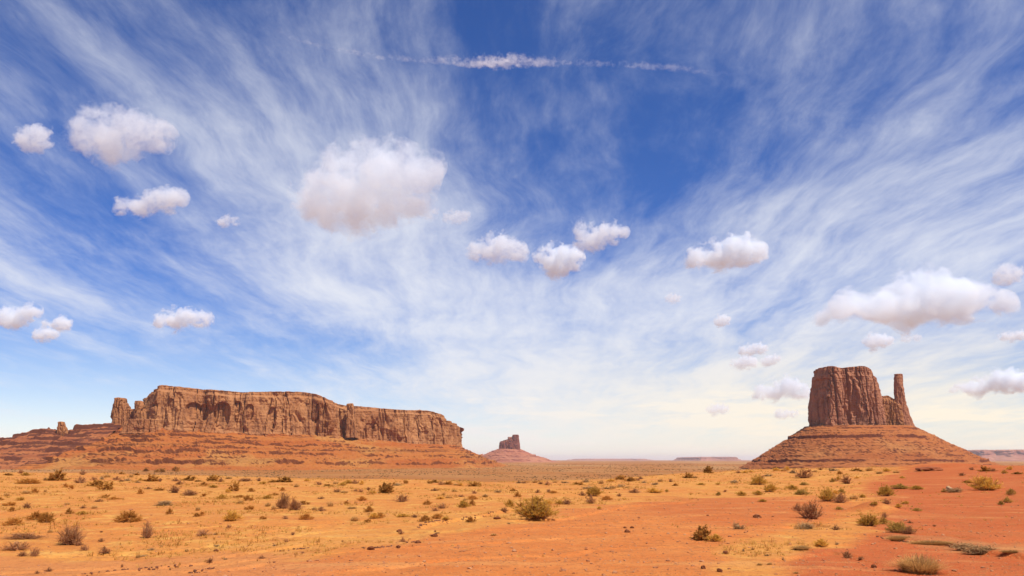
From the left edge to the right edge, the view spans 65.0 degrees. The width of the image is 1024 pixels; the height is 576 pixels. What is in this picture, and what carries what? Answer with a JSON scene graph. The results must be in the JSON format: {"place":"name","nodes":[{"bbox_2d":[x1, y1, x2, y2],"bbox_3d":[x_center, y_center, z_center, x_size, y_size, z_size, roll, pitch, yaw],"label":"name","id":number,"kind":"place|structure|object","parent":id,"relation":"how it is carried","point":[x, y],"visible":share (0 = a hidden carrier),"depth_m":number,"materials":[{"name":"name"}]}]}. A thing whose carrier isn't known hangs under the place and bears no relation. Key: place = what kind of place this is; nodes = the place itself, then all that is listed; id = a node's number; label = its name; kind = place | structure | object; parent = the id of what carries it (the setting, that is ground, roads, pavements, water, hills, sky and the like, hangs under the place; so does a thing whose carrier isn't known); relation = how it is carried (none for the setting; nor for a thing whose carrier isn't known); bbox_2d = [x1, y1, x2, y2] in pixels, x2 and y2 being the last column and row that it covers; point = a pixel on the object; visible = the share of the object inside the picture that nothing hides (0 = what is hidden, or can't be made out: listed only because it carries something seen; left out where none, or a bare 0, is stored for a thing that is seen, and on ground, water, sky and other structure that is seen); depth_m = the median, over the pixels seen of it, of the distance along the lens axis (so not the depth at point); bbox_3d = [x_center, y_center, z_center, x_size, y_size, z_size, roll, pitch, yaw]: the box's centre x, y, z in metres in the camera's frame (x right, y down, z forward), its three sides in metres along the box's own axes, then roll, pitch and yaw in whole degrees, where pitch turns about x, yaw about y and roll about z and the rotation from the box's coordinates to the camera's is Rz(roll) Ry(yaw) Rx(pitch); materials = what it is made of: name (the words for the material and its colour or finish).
{"place":"outdoors","nodes":[
{"label":"outdoors","id":0,"kind":"place"},
{"bbox_2d":[0,460,1023,575],"bbox_3d":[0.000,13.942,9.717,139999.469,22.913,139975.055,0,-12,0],"label":"ground","id":1,"kind":"structure","parent":0,"point":[329,527],"depth_m":22.85,"materials":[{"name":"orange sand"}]},
{"bbox_2d":[2,501,16,505],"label":"desert shrub","id":2,"kind":"object","parent":1,"relation":"on","point":[10,504],"visible":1,"depth_m":33.05,"materials":[{"name":"brown plant"}]},
{"bbox_2d":[1,517,23,524],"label":"desert shrub","id":3,"kind":"object","parent":1,"relation":"on","point":[17,521],"visible":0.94,"depth_m":23.56,"materials":[{"name":"brown plant"}]},
{"bbox_2d":[0,540,31,550],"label":"desert shrub","id":4,"kind":"object","parent":1,"relation":"on","point":[13,546],"visible":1,"depth_m":17.27,"materials":[{"name":"brown plant"}]},
{"bbox_2d":[16,550,28,556],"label":"desert shrub","id":5,"kind":"object","parent":1,"relation":"on","point":[24,553],"visible":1,"depth_m":16.30,"materials":[{"name":"brown plant"}]},
{"bbox_2d":[0,533,53,538],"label":"desert shrub","id":6,"kind":"object","parent":1,"relation":"on","point":[23,536],"visible":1,"depth_m":19.22,"materials":[{"name":"brown plant"}]},
{"bbox_2d":[9,477,44,483],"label":"desert shrub","id":7,"kind":"object","parent":1,"relation":"on","point":[28,481],"visible":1,"depth_m":64.27,"materials":[{"name":"brown plant"}]},
{"bbox_2d":[28,545,40,555],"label":"desert shrub","id":8,"kind":"object","parent":1,"relation":"on","point":[33,553],"visible":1,"depth_m":16.39,"materials":[{"name":"brown plant"}]},
{"bbox_2d":[25,510,45,519],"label":"desert shrub","id":9,"kind":"object","parent":1,"relation":"on","point":[37,516],"visible":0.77,"depth_m":25.63,"materials":[{"name":"brown plant"}]},
{"bbox_2d":[38,511,56,522],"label":"desert shrub","id":10,"kind":"object","parent":1,"relation":"on","point":[45,518],"visible":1,"depth_m":24.36,"materials":[{"name":"brown plant"}]},
{"bbox_2d":[47,469,71,480],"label":"desert shrub","id":11,"kind":"object","parent":1,"relation":"on","point":[55,477],"visible":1,"depth_m":70.04,"materials":[{"name":"brown plant"}]},
{"bbox_2d":[64,507,73,513],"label":"desert shrub","id":12,"kind":"object","parent":1,"relation":"on","point":[68,511],"visible":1,"depth_m":28.00,"materials":[{"name":"brown plant"}]},
{"bbox_2d":[51,521,89,544],"bbox_3d":[-10.109,5.594,18.343,0.975,0.537,0.843,-9,-15,35],"label":"desert shrub","id":13,"kind":"object","parent":1,"relation":"on","point":[70,536],"visible":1,"depth_m":18.29,"materials":[{"name":"brown plant"}]},
{"bbox_2d":[73,476,86,482],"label":"desert shrub","id":14,"kind":"object","parent":1,"relation":"on","point":[81,480],"visible":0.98,"depth_m":64.34,"materials":[{"name":"brown plant"}]},
{"bbox_2d":[79,544,89,550],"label":"desert shrub","id":15,"kind":"object","parent":1,"relation":"on","point":[85,548],"visible":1,"depth_m":17.33,"materials":[{"name":"brown plant"}]},
{"bbox_2d":[84,479,106,485],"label":"desert shrub","id":16,"kind":"object","parent":1,"relation":"on","point":[96,483],"visible":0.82,"depth_m":59.48,"materials":[{"name":"brown plant"}]},
{"bbox_2d":[95,481,113,489],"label":"desert shrub","id":17,"kind":"object","parent":1,"relation":"on","point":[107,486],"visible":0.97,"depth_m":52.56,"materials":[{"name":"brown plant"}]},
{"bbox_2d":[98,545,111,553],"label":"desert shrub","id":18,"kind":"object","parent":1,"relation":"on","point":[104,550],"visible":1,"depth_m":16.96,"materials":[{"name":"brown plant"}]},
{"bbox_2d":[109,509,145,521],"bbox_3d":[-11.871,7.035,24.795,1.035,0.394,1.023,-9,-15,35],"label":"desert shrub","id":19,"kind":"object","parent":1,"relation":"on","point":[126,516],"visible":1,"depth_m":24.75,"materials":[{"name":"brown plant"}]},
{"bbox_2d":[140,518,155,537],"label":"desert shrub","id":20,"kind":"object","parent":1,"relation":"on","point":[147,532],"visible":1,"depth_m":19.70,"materials":[{"name":"brown plant"}]},
{"bbox_2d":[143,473,162,480],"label":"desert shrub","id":21,"kind":"object","parent":1,"relation":"on","point":[152,478],"visible":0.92,"depth_m":69.62,"materials":[{"name":"brown plant"}]},
{"bbox_2d":[154,500,173,505],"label":"dead bush","id":22,"kind":"object","parent":1,"relation":"on","point":[164,502],"visible":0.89,"depth_m":32.60,"materials":[{"name":"grey plant"}]},
{"bbox_2d":[167,485,181,492],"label":"desert shrub","id":23,"kind":"object","parent":1,"relation":"on","point":[173,489],"visible":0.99,"depth_m":43.62,"materials":[{"name":"brown plant"}]},
{"bbox_2d":[180,475,195,480],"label":"desert shrub","id":24,"kind":"object","parent":1,"relation":"on","point":[188,478],"visible":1,"depth_m":72.46,"materials":[{"name":"brown plant"}]},
{"bbox_2d":[181,488,199,494],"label":"desert shrub","id":25,"kind":"object","parent":1,"relation":"on","point":[189,492],"visible":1,"depth_m":41.51,"materials":[{"name":"brown plant"}]},
{"bbox_2d":[195,529,214,535],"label":"desert shrub","id":26,"kind":"object","parent":1,"relation":"on","point":[203,532],"visible":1,"depth_m":20.13,"materials":[{"name":"brown plant"}]},
{"bbox_2d":[206,475,219,480],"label":"desert shrub","id":27,"kind":"object","parent":1,"relation":"on","point":[213,477],"visible":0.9,"depth_m":71.29,"materials":[{"name":"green plant"}]},
{"bbox_2d":[222,509,243,520],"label":"desert shrub","id":28,"kind":"object","parent":1,"relation":"on","point":[231,516],"visible":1,"depth_m":23.95,"materials":[{"name":"yellow plant"}]},
{"bbox_2d":[228,480,239,490],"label":"desert shrub","id":29,"kind":"object","parent":1,"relation":"on","point":[235,485],"visible":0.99,"depth_m":46.51,"materials":[{"name":"brown plant"}]},
{"bbox_2d":[242,494,254,500],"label":"desert shrub","id":30,"kind":"object","parent":1,"relation":"on","point":[247,497],"visible":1,"depth_m":35.40,"materials":[{"name":"brown plant"}]},
{"bbox_2d":[0,385,506,470],"bbox_3d":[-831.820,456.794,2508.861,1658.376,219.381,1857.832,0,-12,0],"label":"mesa","id":31,"kind":"structure","parent":1,"relation":"on","point":[167,427],"depth_m":1977.00,"materials":[{"name":"red stone"}]},
{"bbox_2d":[273,491,292,508],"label":"desert shrub","id":32,"kind":"object","parent":1,"relation":"on","point":[283,501],"visible":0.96,"depth_m":30.00,"materials":[{"name":"brown plant"}]},
{"bbox_2d":[277,476,292,481],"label":"desert shrub","id":33,"kind":"object","parent":1,"relation":"on","point":[285,479],"visible":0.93,"depth_m":66.48,"materials":[{"name":"brown plant"}]},
{"bbox_2d":[282,496,302,509],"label":"desert shrub","id":34,"kind":"object","parent":1,"relation":"on","point":[295,505],"visible":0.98,"depth_m":29.27,"materials":[{"name":"brown plant"}]},
{"bbox_2d":[298,512,313,518],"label":"desert shrub","id":35,"kind":"object","parent":1,"relation":"on","point":[306,516],"visible":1,"depth_m":24.42,"materials":[{"name":"brown plant"}]},
{"bbox_2d":[364,505,373,511],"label":"desert shrub","id":36,"kind":"object","parent":1,"relation":"on","point":[369,508],"visible":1,"depth_m":28.57,"materials":[{"name":"brown plant"}]},
{"bbox_2d":[367,512,378,518],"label":"desert shrub","id":37,"kind":"object","parent":1,"relation":"on","point":[372,516],"visible":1,"depth_m":24.73,"materials":[{"name":"brown plant"}]},
{"bbox_2d":[6,464,747,481],"bbox_3d":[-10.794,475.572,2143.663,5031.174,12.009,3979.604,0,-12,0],"label":"scrub cover","id":38,"kind":"object","parent":1,"relation":"on","point":[451,471],"visible":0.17,"depth_m":1326.35,"materials":[{"name":"plant"}]},
{"bbox_2d":[378,482,395,492],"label":"desert shrub","id":39,"kind":"object","parent":1,"relation":"on","point":[388,487],"visible":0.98,"depth_m":44.01,"materials":[{"name":"brown plant"}]},
{"bbox_2d":[391,494,409,501],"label":"desert shrub","id":40,"kind":"object","parent":1,"relation":"on","point":[401,498],"visible":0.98,"depth_m":34.99,"materials":[{"name":"brown plant"}]},
{"bbox_2d":[418,515,432,520],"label":"desert shrub","id":41,"kind":"object","parent":1,"relation":"on","point":[423,518],"visible":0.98,"depth_m":23.49,"materials":[{"name":"brown plant"}]},
{"bbox_2d":[431,513,443,517],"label":"desert shrub","id":42,"kind":"object","parent":1,"relation":"on","point":[438,515],"visible":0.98,"depth_m":24.73,"materials":[{"name":"brown plant"}]},
{"bbox_2d":[456,500,471,507],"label":"desert shrub","id":43,"kind":"object","parent":1,"relation":"on","point":[463,504],"visible":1,"depth_m":30.79,"materials":[{"name":"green plant"}]},
{"bbox_2d":[466,517,476,521],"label":"desert shrub","id":44,"kind":"object","parent":1,"relation":"on","point":[469,519],"visible":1,"depth_m":23.58,"materials":[{"name":"brown plant"}]},
{"bbox_2d":[465,482,480,485],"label":"desert shrub","id":45,"kind":"object","parent":1,"relation":"on","point":[475,483],"visible":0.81,"depth_m":57.50,"materials":[{"name":"brown plant"}]},
{"bbox_2d":[503,499,514,505],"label":"desert shrub","id":46,"kind":"object","parent":1,"relation":"on","point":[510,502],"visible":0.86,"depth_m":31.69,"materials":[{"name":"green plant"}]},
{"bbox_2d":[481,434,555,461],"bbox_3d":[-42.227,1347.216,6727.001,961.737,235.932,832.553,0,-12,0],"label":"butte","id":47,"kind":"object","parent":1,"relation":"on","point":[509,450],"visible":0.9,"depth_m":6590.41,"materials":[{"name":"brown stone"}]},
{"bbox_2d":[507,493,559,519],"bbox_3d":[0.686,6.692,24.691,1.718,0.787,1.500,6,-13,-26],"label":"desert shrub","id":48,"kind":"object","parent":1,"relation":"on","point":[535,509],"visible":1,"depth_m":24.51,"materials":[{"name":"green plant"}]},
{"bbox_2d":[584,494,595,503],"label":"desert shrub","id":49,"kind":"object","parent":1,"relation":"on","point":[590,500],"visible":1,"depth_m":35.75,"materials":[{"name":"brown plant"}]},
{"bbox_2d":[586,485,602,495],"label":"desert shrub","id":50,"kind":"object","parent":1,"relation":"on","point":[595,490],"visible":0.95,"depth_m":42.10,"materials":[{"name":"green plant"}]},
{"bbox_2d":[601,495,612,499],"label":"desert shrub","id":51,"kind":"object","parent":1,"relation":"on","point":[606,497],"visible":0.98,"depth_m":38.38,"materials":[{"name":"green plant"}]},
{"bbox_2d":[614,475,626,479],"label":"desert shrub","id":52,"kind":"object","parent":1,"relation":"on","point":[620,477],"visible":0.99,"depth_m":81.45,"materials":[{"name":"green plant"}]},
{"bbox_2d":[628,488,640,492],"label":"desert shrub","id":53,"kind":"object","parent":1,"relation":"on","point":[635,490],"visible":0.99,"depth_m":45.44,"materials":[{"name":"brown plant"}]},
{"bbox_2d":[643,488,663,492],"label":"desert shrub","id":54,"kind":"object","parent":1,"relation":"on","point":[653,490],"visible":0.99,"depth_m":45.52,"materials":[{"name":"green plant"}]},
{"bbox_2d":[682,472,693,477],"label":"desert shrub","id":55,"kind":"object","parent":1,"relation":"on","point":[688,475],"visible":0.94,"depth_m":82.42,"materials":[{"name":"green plant"}]},
{"bbox_2d":[689,524,712,540],"bbox_3d":[4.234,5.413,17.817,0.621,0.376,0.525,10,-16,-39],"label":"desert shrub","id":56,"kind":"object","parent":1,"relation":"on","point":[700,533],"visible":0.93,"depth_m":17.73,"materials":[{"name":"brown plant"}]},
{"bbox_2d":[703,464,713,472],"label":"desert shrub","id":57,"kind":"object","parent":1,"relation":"on","point":[707,469],"visible":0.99,"depth_m":106.45,"materials":[{"name":"brown plant"}]},
{"bbox_2d":[672,457,744,460],"bbox_3d":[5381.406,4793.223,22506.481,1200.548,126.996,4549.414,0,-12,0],"label":"mesa","id":58,"kind":"structure","parent":1,"relation":"on","point":[706,459],"depth_m":21113.76,"materials":[{"name":"brown stone"}]},
{"bbox_2d":[704,534,724,541],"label":"desert shrub","id":59,"kind":"object","parent":1,"relation":"on","point":[716,537],"visible":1,"depth_m":17.49,"materials":[{"name":"yellow plant"}]},
{"bbox_2d":[732,522,746,528],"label":"dead bush","id":60,"kind":"object","parent":1,"relation":"on","point":[736,526],"visible":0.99,"depth_m":20.82,"materials":[{"name":"grey plant"}]},
{"bbox_2d":[734,491,746,495],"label":"desert shrub","id":61,"kind":"object","parent":1,"relation":"on","point":[741,493],"visible":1,"depth_m":43.98,"materials":[{"name":"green plant"}]},
{"bbox_2d":[747,474,766,484],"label":"desert shrub","id":62,"kind":"object","parent":1,"relation":"on","point":[758,480],"visible":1,"depth_m":56.61,"materials":[{"name":"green plant"}]},
{"bbox_2d":[750,490,763,494],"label":"desert shrub","id":63,"kind":"object","parent":1,"relation":"on","point":[757,492],"visible":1,"depth_m":44.45,"materials":[{"name":"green plant"}]},
{"bbox_2d":[764,483,779,491],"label":"desert shrub","id":64,"kind":"object","parent":1,"relation":"on","point":[770,487],"visible":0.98,"depth_m":47.38,"materials":[{"name":"green plant"}]},
{"bbox_2d":[785,484,797,489],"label":"desert shrub","id":65,"kind":"object","parent":1,"relation":"on","point":[792,487],"visible":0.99,"depth_m":50.02,"materials":[{"name":"green plant"}]},
{"bbox_2d":[792,503,803,510],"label":"desert shrub","id":66,"kind":"object","parent":1,"relation":"on","point":[796,507],"visible":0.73,"depth_m":29.16,"materials":[{"name":"brown plant"}]},
{"bbox_2d":[795,489,809,493],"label":"desert shrub","id":67,"kind":"object","parent":1,"relation":"on","point":[799,491],"visible":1,"depth_m":44.63,"materials":[{"name":"green plant"}]},
{"bbox_2d":[791,545,815,549],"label":"grass clump","id":68,"kind":"object","parent":1,"relation":"on","point":[802,547],"visible":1,"depth_m":15.99,"materials":[{"name":"brown plant"}]},
{"bbox_2d":[794,520,815,529],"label":"dead bush","id":69,"kind":"object","parent":1,"relation":"on","point":[805,526],"visible":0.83,"depth_m":22.35,"materials":[{"name":"grey plant"}]},
{"bbox_2d":[794,469,816,477],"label":"desert shrub","id":70,"kind":"object","parent":1,"relation":"on","point":[804,474],"visible":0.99,"depth_m":73.90,"materials":[{"name":"brown plant"}]},
{"bbox_2d":[793,498,826,518],"bbox_3d":[9.371,6.974,25.460,1.020,0.704,1.011,-2,-12,10],"label":"desert shrub","id":71,"kind":"object","parent":1,"relation":"on","point":[811,512],"visible":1,"depth_m":25.41,"materials":[{"name":"brown plant"}]},
{"bbox_2d":[811,539,828,546],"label":"desert shrub","id":72,"kind":"object","parent":1,"relation":"on","point":[822,543],"visible":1,"depth_m":16.83,"materials":[{"name":"yellow plant"}]},
{"bbox_2d":[818,486,836,500],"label":"desert shrub","id":73,"kind":"object","parent":1,"relation":"on","point":[827,495],"visible":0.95,"depth_m":36.80,"materials":[{"name":"green plant"}]},
{"bbox_2d":[831,493,850,502],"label":"desert shrub","id":74,"kind":"object","parent":1,"relation":"on","point":[840,498],"visible":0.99,"depth_m":35.85,"materials":[{"name":"brown plant"}]},
{"bbox_2d":[838,474,853,483],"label":"desert shrub","id":75,"kind":"object","parent":1,"relation":"on","point":[844,479],"visible":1,"depth_m":58.74,"materials":[{"name":"brown plant"}]},
{"bbox_2d":[839,549,853,557],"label":"desert shrub","id":76,"kind":"object","parent":1,"relation":"on","point":[846,555],"visible":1,"depth_m":15.02,"materials":[{"name":"brown plant"}]},
{"bbox_2d":[855,512,882,525],"bbox_3d":[9.980,6.514,22.663,0.791,0.385,0.766,-8,-15,34],"label":"desert shrub","id":77,"kind":"object","parent":1,"relation":"on","point":[871,521],"visible":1,"depth_m":22.55,"materials":[{"name":"green plant"}]},
{"bbox_2d":[739,366,998,468],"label":"butte","id":78,"kind":"object","parent":1,"relation":"on","point":[856,418],"visible":0.99,"depth_m":1851.72,"materials":[{"name":"stone"}]},
{"bbox_2d":[878,517,890,523],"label":"desert shrub","id":79,"kind":"object","parent":1,"relation":"on","point":[884,520],"visible":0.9,"depth_m":23.33,"materials":[{"name":"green plant"}]},
{"bbox_2d":[876,484,897,495],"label":"desert shrub","id":80,"kind":"object","parent":1,"relation":"on","point":[886,490],"visible":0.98,"depth_m":42.83,"materials":[{"name":"green plant"}]},
{"bbox_2d":[882,498,891,503],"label":"desert shrub","id":81,"kind":"object","parent":1,"relation":"on","point":[885,501],"visible":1,"depth_m":29.19,"materials":[{"name":"brown plant"}]},
{"bbox_2d":[887,535,912,540],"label":"grass clump","id":82,"kind":"object","parent":1,"relation":"on","point":[897,538],"visible":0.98,"depth_m":18.26,"materials":[{"name":"brown plant"}]},
{"bbox_2d":[883,521,918,532],"bbox_3d":[9.594,5.934,20.017,0.702,0.309,0.763,3,-12,-14],"label":"desert shrub","id":83,"kind":"object","parent":1,"relation":"on","point":[894,526],"visible":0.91,"depth_m":19.97,"materials":[{"name":"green plant"}]},
{"bbox_2d":[891,483,910,488],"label":"desert shrub","id":84,"kind":"object","parent":1,"relation":"on","point":[898,486],"visible":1,"depth_m":50.26,"materials":[{"name":"green plant"}]},
{"bbox_2d":[896,524,917,533],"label":"desert shrub","id":85,"kind":"object","parent":1,"relation":"on","point":[909,530],"visible":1,"depth_m":19.64,"materials":[{"name":"brown plant"}]},
{"bbox_2d":[909,485,924,489],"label":"desert shrub","id":86,"kind":"object","parent":1,"relation":"on","point":[915,487],"visible":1,"depth_m":48.93,"materials":[{"name":"green plant"}]},
{"bbox_2d":[881,553,954,574],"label":"grass clump","id":87,"kind":"object","parent":1,"relation":"on","point":[915,565],"visible":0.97,"depth_m":12.56,"materials":[{"name":"yellow plant"}]},
{"bbox_2d":[915,467,942,470],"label":"boulder","id":88,"kind":"object","parent":1,"relation":"on","point":[929,469],"visible":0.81,"depth_m":81.37,"materials":[{"name":"red stone"}]},
{"bbox_2d":[905,540,955,544],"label":"grass clump","id":89,"kind":"object","parent":1,"relation":"on","point":[932,542],"visible":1,"depth_m":17.27,"materials":[{"name":"brown plant"}]},
{"bbox_2d":[946,485,966,492],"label":"dead bush","id":90,"kind":"object","parent":1,"relation":"on","point":[957,489],"visible":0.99,"depth_m":45.37,"materials":[{"name":"grey plant"}]},
{"bbox_2d":[943,542,974,548],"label":"dead bush","id":91,"kind":"object","parent":1,"relation":"on","point":[958,546],"visible":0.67,"depth_m":16.49,"materials":[{"name":"beige plant"}]},
{"bbox_2d":[952,544,999,553],"bbox_3d":[9.104,5.090,15.701,1.232,0.208,0.499,0,-12,0],"label":"dead bush","id":92,"kind":"object","parent":1,"relation":"on","point":[976,549],"visible":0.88,"depth_m":15.65,"materials":[{"name":"beige plant"}]},
{"bbox_2d":[977,465,990,471],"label":"desert shrub","id":93,"kind":"object","parent":1,"relation":"on","point":[984,468],"visible":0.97,"depth_m":75.54,"materials":[{"name":"brown plant"}]},
{"bbox_2d":[965,474,1003,490],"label":"desert shrub","id":94,"kind":"object","parent":1,"relation":"on","point":[984,483],"visible":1,"depth_m":46.60,"materials":[{"name":"yellow plant"}]},
{"bbox_2d":[967,449,1023,460],"bbox_3d":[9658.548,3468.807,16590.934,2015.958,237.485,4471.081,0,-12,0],"label":"mesa","id":95,"kind":"structure","parent":1,"relation":"on","point":[1006,455],"depth_m":15018.88,"materials":[{"name":"brown stone"}]},
{"bbox_2d":[1002,496,1012,502],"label":"desert shrub","id":96,"kind":"object","parent":1,"relation":"on","point":[1007,499],"visible":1,"depth_m":36.14,"materials":[{"name":"green plant"}]},
{"bbox_2d":[996,549,1019,552],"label":"grass clump","id":97,"kind":"object","parent":1,"relation":"on","point":[1010,551],"visible":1,"depth_m":15.23,"materials":[{"name":"brown plant"}]},
{"bbox_2d":[1004,488,1015,494],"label":"desert shrub","id":98,"kind":"object","parent":1,"relation":"on","point":[1010,492],"visible":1,"depth_m":41.67,"materials":[{"name":"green plant"}]},
{"bbox_2d":[0,466,1023,567],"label":"dry grass","id":99,"kind":"structure","parent":0,"point":[279,511],"depth_m":31.68,"materials":[{"name":"plant"}]},
{"bbox_2d":[0,0,1023,459],"label":"sky","id":100,"kind":"structure","parent":0,"point":[574,229],"materials":[{"name":"blue"}]},
{"bbox_2d":[82,511,949,575],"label":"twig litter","id":101,"kind":"object","parent":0,"point":[194,570],"visible":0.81,"depth_m":16.62,"materials":[{"name":"brown wood"}]},
{"bbox_2d":[571,459,647,459],"bbox_3d":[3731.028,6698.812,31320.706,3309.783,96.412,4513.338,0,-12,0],"label":"mesa","id":102,"kind":"structure","parent":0,"point":[609,459],"depth_m":29910.21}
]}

